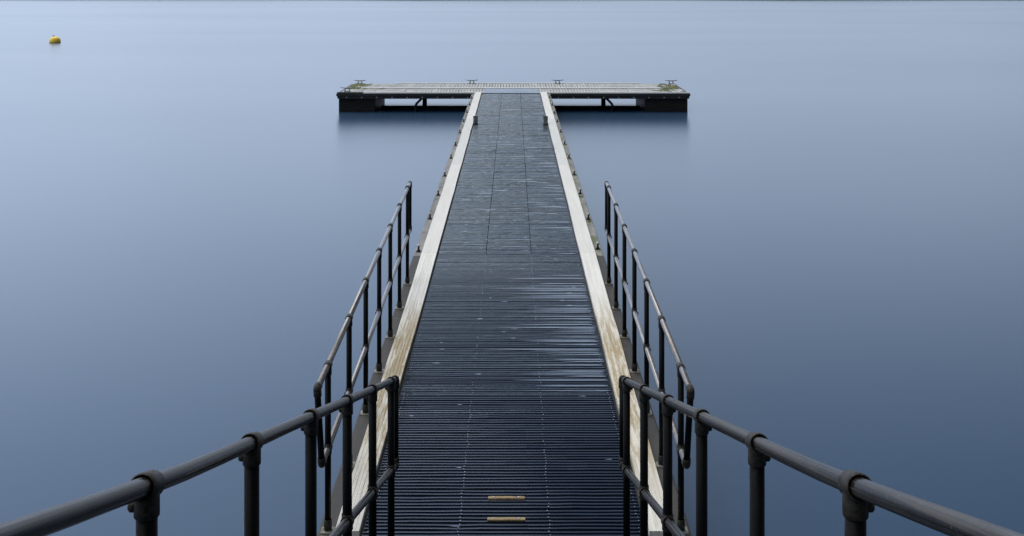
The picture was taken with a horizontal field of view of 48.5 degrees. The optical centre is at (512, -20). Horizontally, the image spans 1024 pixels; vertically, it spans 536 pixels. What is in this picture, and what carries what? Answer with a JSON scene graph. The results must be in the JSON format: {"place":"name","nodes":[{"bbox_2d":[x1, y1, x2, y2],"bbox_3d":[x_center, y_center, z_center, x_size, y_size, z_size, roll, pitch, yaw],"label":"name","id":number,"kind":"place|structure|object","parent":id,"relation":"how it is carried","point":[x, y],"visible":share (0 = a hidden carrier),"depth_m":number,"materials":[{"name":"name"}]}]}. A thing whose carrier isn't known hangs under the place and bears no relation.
{"place":"outdoors","nodes":[
{"label":"outdoors","id":0,"kind":"place"},
{"bbox_2d":[0,0,1023,535],"bbox_3d":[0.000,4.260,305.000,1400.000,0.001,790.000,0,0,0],"label":"water","id":1,"kind":"structure","parent":0,"point":[820,202],"depth_m":20.05,"materials":[{"name":"blue liquid"}]},
{"bbox_2d":[49,35,60,42],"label":"buoy","id":2,"kind":"object","parent":1,"relation":"on","point":[54,39],"visible":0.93,"depth_m":78.05,"materials":[{"name":"yellow plastic"}]},
{"bbox_2d":[336,83,689,111],"bbox_3d":[0.020,5.428,38.445,11.480,3.665,3.650,0,0,0],"label":"landing stage","id":3,"kind":"object","parent":1,"relation":"on","point":[371,97],"visible":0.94,"depth_m":37.30,"materials":[{"name":"grey wood"}]},
{"label":"lake bed","id":4,"kind":"structure","parent":0,"visible":0},
{"bbox_2d":[317,92,691,535],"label":"jetty","id":5,"kind":"object","parent":4,"relation":"on","point":[506,355],"visible":0.98,"depth_m":10.81,"materials":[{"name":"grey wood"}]},
{"bbox_2d":[313,181,411,534],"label":"jetty railing","id":6,"kind":"object","parent":5,"relation":"on","point":[324,460],"visible":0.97,"depth_m":9.57,"materials":[{"name":"metal"}]},
{"bbox_2d":[473,116,477,124],"bbox_3d":[-0.940,3.527,28.750,0.132,0.206,0.128,0,0,0],"label":"mooring post","id":7,"kind":"object","parent":5,"relation":"on","point":[475,120],"visible":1,"depth_m":28.69,"materials":[{"name":"black metal"}]},
{"bbox_2d":[487,517,524,520],"bbox_3d":[-0.043,3.621,7.655,0.256,0.016,0.034,0,0,0],"label":"grip strip","id":8,"kind":"object","parent":5,"relation":"on","point":[505,518],"visible":1,"depth_m":7.64,"materials":[{"name":"beige wood"}]},
{"bbox_2d":[488,496,524,499],"bbox_3d":[-0.043,3.621,7.970,0.256,0.016,0.034,0,0,0],"label":"grip strip","id":9,"kind":"object","parent":5,"relation":"on","point":[506,497],"visible":1,"depth_m":7.96,"materials":[{"name":"beige wood"}]},
{"bbox_2d":[543,116,547,124],"bbox_3d":[0.830,3.527,28.750,0.132,0.206,0.128,0,0,0],"label":"mooring post","id":10,"kind":"object","parent":5,"relation":"on","point":[545,120],"visible":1,"depth_m":28.69,"materials":[{"name":"black metal"}]},
{"bbox_2d":[604,181,694,534],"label":"jetty railing","id":11,"kind":"object","parent":5,"relation":"on","point":[683,448],"visible":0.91,"depth_m":9.57,"materials":[{"name":"metal"}]},
{"bbox_3d":[-0.024,1.811,1.610,1.600,3.737,11.220,0,0,0],"label":"ramp","id":12,"kind":"object","parent":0,"visible":0},
{"bbox_2d":[0,375,399,535],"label":"ramp railing","id":13,"kind":"object","parent":12,"relation":"on","point":[139,494],"visible":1,"depth_m":3.30,"materials":[{"name":"metal"}]},
{"bbox_2d":[619,375,1023,535],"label":"ramp railing","id":14,"kind":"object","parent":12,"relation":"on","point":[863,495],"visible":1,"depth_m":3.30,"materials":[{"name":"metal"}]}
]}

